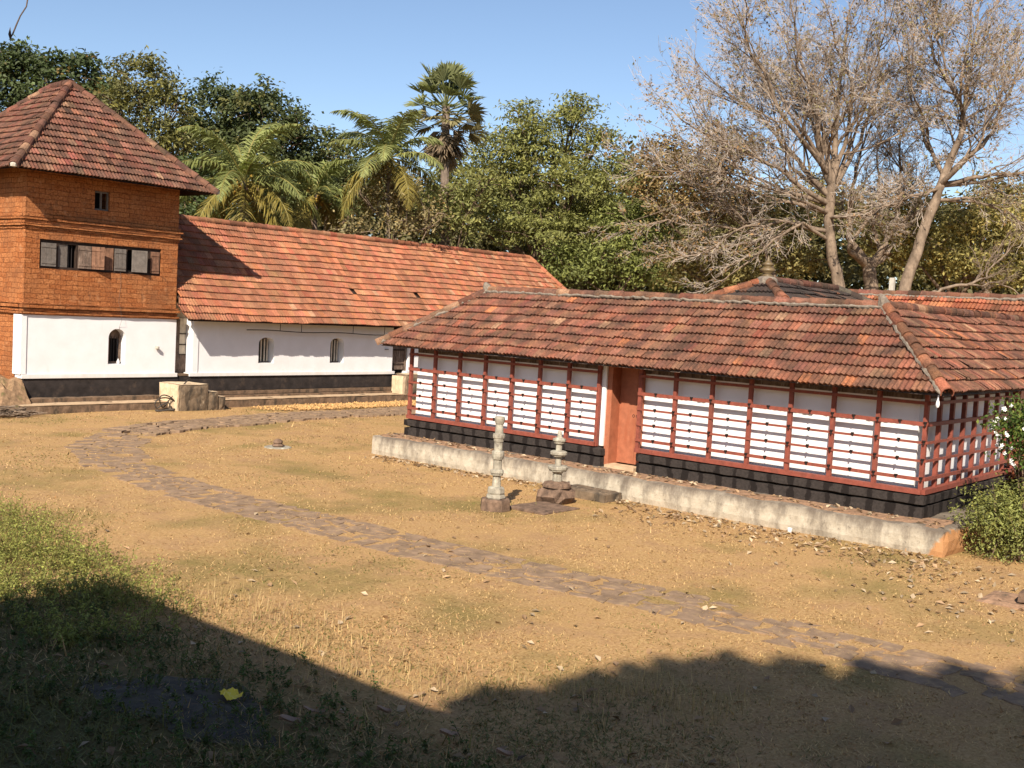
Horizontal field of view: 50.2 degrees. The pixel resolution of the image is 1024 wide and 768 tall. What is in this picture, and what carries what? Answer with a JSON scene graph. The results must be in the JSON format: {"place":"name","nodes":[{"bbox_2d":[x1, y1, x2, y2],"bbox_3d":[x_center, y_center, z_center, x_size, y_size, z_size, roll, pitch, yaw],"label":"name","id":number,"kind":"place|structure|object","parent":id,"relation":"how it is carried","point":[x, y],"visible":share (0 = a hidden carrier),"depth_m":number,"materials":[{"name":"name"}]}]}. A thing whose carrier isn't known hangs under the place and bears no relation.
{"place":"outdoors","nodes":[
{"label":"outdoors","id":0,"kind":"place"},
{"bbox_2d":[0,375,30,415],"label":"earth bank","id":1,"kind":"structure","parent":0,"point":[12,391],"depth_m":33.41,"materials":[{"name":"soil"}]},
{"bbox_2d":[8,0,27,38],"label":"twig","id":2,"kind":"object","parent":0,"point":[10,35],"visible":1,"depth_m":4.20,"materials":[{"name":"brown plant"}]},
{"bbox_2d":[78,674,277,747],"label":"burnt ground","id":3,"kind":"structure","parent":0,"point":[136,703],"depth_m":10.02,"materials":[{"name":"black soil"}]},
{"bbox_2d":[219,687,242,700],"bbox_3d":[-2.645,2.888,10.241,0.175,0.066,0.291,0,5,-39],"label":"leaf","id":4,"kind":"object","parent":3,"relation":"on","point":[227,694],"visible":1,"depth_m":10.22,"materials":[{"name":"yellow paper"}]},
{"bbox_2d":[0,388,1023,767],"bbox_3d":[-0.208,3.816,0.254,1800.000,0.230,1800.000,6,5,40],"label":"ground","id":5,"kind":"structure","parent":0,"point":[520,530],"depth_m":14.50,"materials":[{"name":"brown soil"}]},
{"bbox_2d":[0,405,47,417],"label":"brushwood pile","id":6,"kind":"object","parent":5,"relation":"on","point":[10,411],"visible":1,"depth_m":32.33,"materials":[{"name":"brown plant"}]},
{"bbox_2d":[0,34,81,112],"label":"jackfruit tree","id":7,"kind":"object","parent":5,"relation":"on","point":[15,66],"visible":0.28,"depth_m":56.82,"materials":[{"name":"green plant"}]},
{"bbox_2d":[14,46,138,126],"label":"jackfruit tree","id":8,"kind":"object","parent":5,"relation":"on","point":[73,62],"visible":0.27,"depth_m":56.01,"materials":[{"name":"green plant"}]},
{"bbox_2d":[0,484,208,649],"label":"bright weeds","id":9,"kind":"object","parent":5,"relation":"on","point":[67,561],"visible":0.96,"depth_m":13.62,"materials":[{"name":"green plant"}]},
{"bbox_2d":[92,45,211,160],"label":"mango tree","id":10,"kind":"object","parent":5,"relation":"on","point":[143,99],"visible":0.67,"depth_m":53.46,"materials":[{"name":"green plant"}]},
{"bbox_2d":[154,379,188,411],"bbox_3d":[-11.297,0.363,36.248,0.550,1.039,1.311,6,5,40],"label":"hose","id":11,"kind":"object","parent":5,"relation":"on","point":[165,403],"visible":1,"depth_m":36.17,"materials":[{"name":"black rubber"}]},
{"bbox_2d":[159,381,225,410],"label":"stone steps","id":12,"kind":"structure","parent":5,"relation":"on","point":[191,396],"depth_m":36.81,"materials":[{"name":"grey stone"}]},
{"bbox_2d":[179,193,219,215],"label":"coconut palm","id":13,"kind":"object","parent":5,"relation":"on","point":[195,199],"visible":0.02,"depth_m":55.88,"materials":[{"name":"green plant"}]},
{"bbox_2d":[18,393,415,415],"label":"veranda plinth","id":14,"kind":"structure","parent":5,"relation":"on","point":[81,407],"depth_m":38.78,"materials":[{"name":"brown stone"}]},
{"bbox_2d":[0,79,219,402],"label":"tower house","id":15,"kind":"structure","parent":14,"relation":"on","point":[93,188],"depth_m":35.27,"materials":[{"name":"orange brick"}]},
{"bbox_2d":[39,239,160,275],"bbox_3d":[-13.406,-4.099,35.627,0.730,1.020,4.380,6,5,40],"label":"window","id":16,"kind":"structure","parent":15,"relation":"in","point":[54,254],"depth_m":35.30,"materials":[{"name":"brown wood"}]},
{"bbox_2d":[95,191,108,210],"bbox_3d":[-13.480,-5.944,35.534,0.415,0.700,0.600,6,5,40],"label":"vent window","id":17,"kind":"structure","parent":15,"relation":"in","point":[98,194],"depth_m":35.57,"materials":[{"name":"grey wood"}]},
{"bbox_2d":[108,329,120,363],"bbox_3d":[-13.311,-1.273,36.370,0.378,1.300,0.750,6,5,40],"label":"arched window","id":18,"kind":"structure","parent":15,"relation":"in","point":[114,341],"depth_m":36.50,"materials":[{"name":"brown wood"}]},
{"bbox_2d":[391,373,416,394],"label":"stone steps","id":19,"kind":"structure","parent":14,"relation":"on","point":[400,384],"depth_m":45.22,"materials":[{"name":"grey stone"}]},
{"bbox_2d":[176,150,296,227],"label":"shade tree","id":20,"kind":"object","parent":5,"relation":"on","point":[191,207],"visible":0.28,"depth_m":51.55,"materials":[{"name":"green plant"}]},
{"bbox_2d":[156,67,323,222],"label":"jackfruit tree","id":21,"kind":"object","parent":5,"relation":"on","point":[248,103],"visible":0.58,"depth_m":58.98,"materials":[{"name":"green plant"}]},
{"bbox_2d":[175,122,330,226],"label":"coconut palm","id":22,"kind":"object","parent":5,"relation":"on","point":[244,165],"visible":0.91,"depth_m":46.33,"materials":[{"name":"green plant"}]},
{"bbox_2d":[0,581,545,767],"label":"shaded weeds","id":23,"kind":"object","parent":5,"relation":"on","point":[179,723],"visible":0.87,"depth_m":9.93,"materials":[{"name":"green plant"}]},
{"bbox_2d":[264,439,290,448],"bbox_3d":[-6.160,1.576,28.769,0.702,0.270,0.720,6,5,40],"label":"altar stone","id":24,"kind":"object","parent":5,"relation":"on","point":[277,444],"visible":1,"depth_m":28.66,"materials":[{"name":"stone"}]},
{"bbox_2d":[279,714,300,722],"bbox_3d":[-1.973,2.976,9.705,0.145,0.074,0.156,6,5,40],"label":"dry leaf","id":25,"kind":"object","parent":5,"relation":"on","point":[288,718],"visible":1,"depth_m":9.73,"materials":[{"name":"plant"}]},
{"bbox_2d":[303,706,315,711],"bbox_3d":[-1.863,2.992,10.056,0.092,0.060,0.098,6,5,40],"label":"dry leaf","id":26,"kind":"object","parent":5,"relation":"on","point":[309,709],"visible":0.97,"depth_m":10.07,"materials":[{"name":"brown plant"}]},
{"bbox_2d":[267,158,362,232],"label":"coconut palm","id":27,"kind":"object","parent":5,"relation":"on","point":[317,182],"visible":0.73,"depth_m":51.76,"materials":[{"name":"green plant"}]},
{"bbox_2d":[238,123,410,230],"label":"mango tree","id":28,"kind":"object","parent":5,"relation":"on","point":[331,154],"visible":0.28,"depth_m":61.19,"materials":[{"name":"green plant"}]},
{"bbox_2d":[250,399,415,410],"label":"drying crop","id":29,"kind":"object","parent":5,"relation":"on","point":[341,405],"visible":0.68,"depth_m":40.69,"materials":[{"name":"yellow food"}]},
{"bbox_2d":[175,214,566,396],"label":"long hall","id":30,"kind":"structure","parent":5,"relation":"on","point":[272,310],"depth_m":42.71,"materials":[{"name":"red tile"}]},
{"bbox_2d":[175,318,185,372],"bbox_3d":[-11.756,-1.345,38.355,0.080,1.950,0.710,6,5,40],"label":"door","id":31,"kind":"structure","parent":30,"relation":"in","point":[181,322],"depth_m":38.45,"materials":[{"name":"brown wood"}]},
{"bbox_2d":[258,338,268,361],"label":"window","id":32,"kind":"structure","parent":30,"relation":"in","point":[263,343],"depth_m":41.11,"materials":[{"name":"brown wood"}]},
{"bbox_2d":[330,339,337,361],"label":"window","id":33,"kind":"structure","parent":30,"relation":"in","point":[334,343],"depth_m":43.73,"materials":[{"name":"brown wood"}]},
{"bbox_2d":[392,329,406,369],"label":"door","id":34,"kind":"structure","parent":30,"relation":"in","point":[399,353],"depth_m":46.24,"materials":[{"name":"brown wood"}]},
{"bbox_2d":[377,705,391,712],"bbox_3d":[-1.197,3.053,10.251,0.109,0.074,0.118,6,5,40],"label":"dry leaf","id":35,"kind":"object","parent":5,"relation":"on","point":[384,709],"visible":1,"depth_m":10.26,"materials":[{"name":"brown plant"}]},
{"bbox_2d":[327,109,443,238],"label":"coconut palm","id":36,"kind":"object","parent":5,"relation":"on","point":[386,148],"visible":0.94,"depth_m":49.35,"materials":[{"name":"green plant"}]},
{"bbox_2d":[321,161,455,386],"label":"scrub tree","id":37,"kind":"object","parent":5,"relation":"on","point":[404,224],"visible":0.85,"depth_m":49.78,"materials":[{"name":"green plant"}]},
{"bbox_2d":[88,576,757,742],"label":"straw tufts","id":38,"kind":"object","parent":5,"relation":"on","point":[466,680],"visible":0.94,"depth_m":11.62,"materials":[{"name":"beige plant"}]},
{"bbox_2d":[404,61,488,245],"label":"fan palm","id":39,"kind":"object","parent":5,"relation":"on","point":[449,151],"visible":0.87,"depth_m":55.74,"materials":[{"name":"green plant"}]},
{"bbox_2d":[439,728,458,736],"bbox_3d":[-0.564,3.131,9.803,0.136,0.074,0.146,6,5,40],"label":"dry leaf","id":40,"kind":"object","parent":5,"relation":"on","point":[444,731],"visible":0.95,"depth_m":9.82,"materials":[{"name":"brown plant"}]},
{"bbox_2d":[405,159,513,247],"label":"neem tree","id":41,"kind":"object","parent":5,"relation":"on","point":[462,217],"visible":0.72,"depth_m":54.19,"materials":[{"name":"green plant"}]},
{"bbox_2d":[480,416,509,512],"bbox_3d":[-0.287,1.584,21.569,0.573,1.890,0.573,6,5,40],"label":"stone lamp","id":42,"kind":"object","parent":5,"relation":"on","point":[494,499],"visible":0.99,"depth_m":21.46,"materials":[{"name":"stone"}]},
{"bbox_2d":[496,747,512,755],"bbox_3d":[-0.064,3.189,9.461,0.118,0.074,0.127,6,5,40],"label":"dry leaf","id":43,"kind":"object","parent":5,"relation":"on","point":[504,752],"visible":1,"depth_m":9.47,"materials":[{"name":"brown plant"}]},
{"bbox_2d":[3,432,1023,767],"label":"fallen leaves","id":44,"kind":"object","parent":5,"relation":"on","point":[649,650],"visible":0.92,"depth_m":18.44,"materials":[{"name":"brown plant"}]},
{"bbox_2d":[407,89,659,265],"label":"rain tree","id":45,"kind":"object","parent":5,"relation":"on","point":[520,138],"visible":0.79,"depth_m":64.76,"materials":[{"name":"green plant"}]},
{"bbox_2d":[510,501,579,514],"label":"stone slab","id":46,"kind":"structure","parent":5,"relation":"on","point":[541,507],"depth_m":21.84,"materials":[{"name":"stone"}]},
{"bbox_2d":[536,431,574,504],"bbox_3d":[0.945,1.748,22.744,0.740,1.560,0.738,6,5,40],"label":"stone lamp","id":47,"kind":"object","parent":5,"relation":"on","point":[556,489],"visible":0.98,"depth_m":22.60,"materials":[{"name":"stone"}]},
{"bbox_2d":[571,484,621,502],"bbox_3d":[1.679,2.382,23.617,1.251,0.280,0.680,6,5,40],"label":"stone step","id":48,"kind":"object","parent":5,"relation":"on","point":[590,493],"depth_m":23.29,"materials":[{"name":"grey stone"}]},
{"bbox_2d":[181,135,1023,294],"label":"distant wood","id":49,"kind":"object","parent":5,"relation":"on","point":[852,270],"visible":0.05,"depth_m":73.32,"materials":[{"name":"green plant"}]},
{"bbox_2d":[531,189,695,293],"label":"neem tree","id":50,"kind":"object","parent":5,"relation":"on","point":[593,260],"visible":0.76,"depth_m":62.24,"materials":[{"name":"green plant"}]},
{"bbox_2d":[578,89,775,276],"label":"bare tree","id":51,"kind":"object","parent":5,"relation":"on","point":[719,201],"visible":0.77,"depth_m":52.26,"materials":[{"name":"brown plant"}]},
{"bbox_2d":[372,282,1023,557],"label":"cloister","id":52,"kind":"structure","parent":5,"relation":"on","point":[879,407],"depth_m":23.10,"materials":[{"name":"red paint"}]},
{"bbox_2d":[616,368,638,463],"bbox_3d":[2.648,0.720,24.964,0.458,2.180,0.061,6,5,40],"label":"door leaf","id":53,"kind":"structure","parent":52,"relation":"in","point":[629,378],"depth_m":24.95,"materials":[{"name":"paint"}]},
{"bbox_2d":[633,370,639,464],"bbox_3d":[2.947,0.753,24.711,0.316,2.180,0.061,6,5,40],"label":"door leaf","id":54,"kind":"structure","parent":52,"relation":"in","point":[634,458],"depth_m":24.81,"materials":[{"name":"paint"}]},
{"bbox_2d":[612,112,786,293],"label":"dry tree","id":55,"kind":"object","parent":5,"relation":"on","point":[684,197],"visible":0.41,"depth_m":59.60,"materials":[{"name":"brown plant"}]},
{"bbox_2d":[642,187,841,293],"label":"dry tree","id":56,"kind":"object","parent":5,"relation":"on","point":[743,274],"visible":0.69,"depth_m":56.48,"materials":[{"name":"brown plant"}]},
{"bbox_2d":[601,0,973,293],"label":"bare tree","id":57,"kind":"object","parent":5,"relation":"on","point":[833,173],"visible":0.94,"depth_m":50.23,"materials":[{"name":"brown plant"}]},
{"bbox_2d":[708,255,872,299],"bbox_3d":[8.194,-0.611,31.273,5.468,5.800,9.918,6,5,40],"label":"shrine","id":58,"kind":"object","parent":5,"relation":"on","point":[767,283],"visible":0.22,"depth_m":29.34,"materials":[{"name":"brown tile"}]},
{"bbox_2d":[823,62,954,289],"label":"bare tree","id":59,"kind":"object","parent":5,"relation":"on","point":[858,255],"visible":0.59,"depth_m":53.53,"materials":[{"name":"brown plant"}]},
{"bbox_2d":[889,278,895,290],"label":"fence post","id":60,"kind":"object","parent":5,"relation":"on","point":[892,283],"visible":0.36,"depth_m":43.88,"materials":[{"name":"concrete"}]},
{"bbox_2d":[775,169,1023,292],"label":"dry tree","id":61,"kind":"object","parent":5,"relation":"on","point":[1008,190],"visible":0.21,"depth_m":65.61,"materials":[{"name":"brown plant"}]},
{"bbox_2d":[836,0,1023,290],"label":"bare tree","id":62,"kind":"object","parent":5,"relation":"on","point":[948,171],"visible":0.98,"depth_m":49.22,"materials":[{"name":"brown plant"}]},
{"bbox_2d":[842,185,1023,292],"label":"dry tree","id":63,"kind":"object","parent":5,"relation":"on","point":[967,227],"visible":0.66,"depth_m":55.52,"materials":[{"name":"green plant"}]},
{"bbox_2d":[849,289,1023,315],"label":"wing","id":64,"kind":"structure","parent":5,"relation":"on","point":[1009,304],"depth_m":31.82,"materials":[{"name":"red tile"}]},
{"bbox_2d":[932,221,1023,293],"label":"bare tree","id":65,"kind":"object","parent":5,"relation":"on","point":[995,257],"visible":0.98,"depth_m":45.04,"materials":[{"name":"brown plant"}]},
{"bbox_2d":[947,465,1023,562],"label":"leafy bush","id":66,"kind":"object","parent":5,"relation":"on","point":[1011,518],"visible":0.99,"depth_m":19.36,"materials":[{"name":"green plant"}]},
{"bbox_2d":[976,393,1023,508],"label":"flowering shrub","id":67,"kind":"object","parent":5,"relation":"on","point":[1016,432],"visible":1,"depth_m":19.54,"materials":[{"name":"green plant"}]},
{"bbox_2d":[976,589,1023,610],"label":"altar stone","id":68,"kind":"object","parent":5,"relation":"on","point":[1007,599],"visible":0.93,"depth_m":16.19,"materials":[{"name":"beige stone"}]},
{"bbox_2d":[988,476,1023,543],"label":"leafy bush","id":69,"kind":"object","parent":5,"relation":"on","point":[1013,486],"visible":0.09,"depth_m":20.42,"materials":[{"name":"green plant"}]},
{"bbox_2d":[993,458,1023,533],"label":"croton","id":70,"kind":"object","parent":5,"relation":"on","point":[1012,474],"visible":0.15,"depth_m":21.76,"materials":[{"name":"green plant"}]},
{"bbox_2d":[0,0,1023,287],"label":"sky","id":71,"kind":"structure","parent":0,"point":[361,56],"materials":[{"name":"blue"}]},
{"bbox_2d":[64,406,1023,708],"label":"path","id":72,"kind":"structure","parent":0,"point":[548,578],"depth_m":17.13,"materials":[{"name":"brown stone"}]}
]}

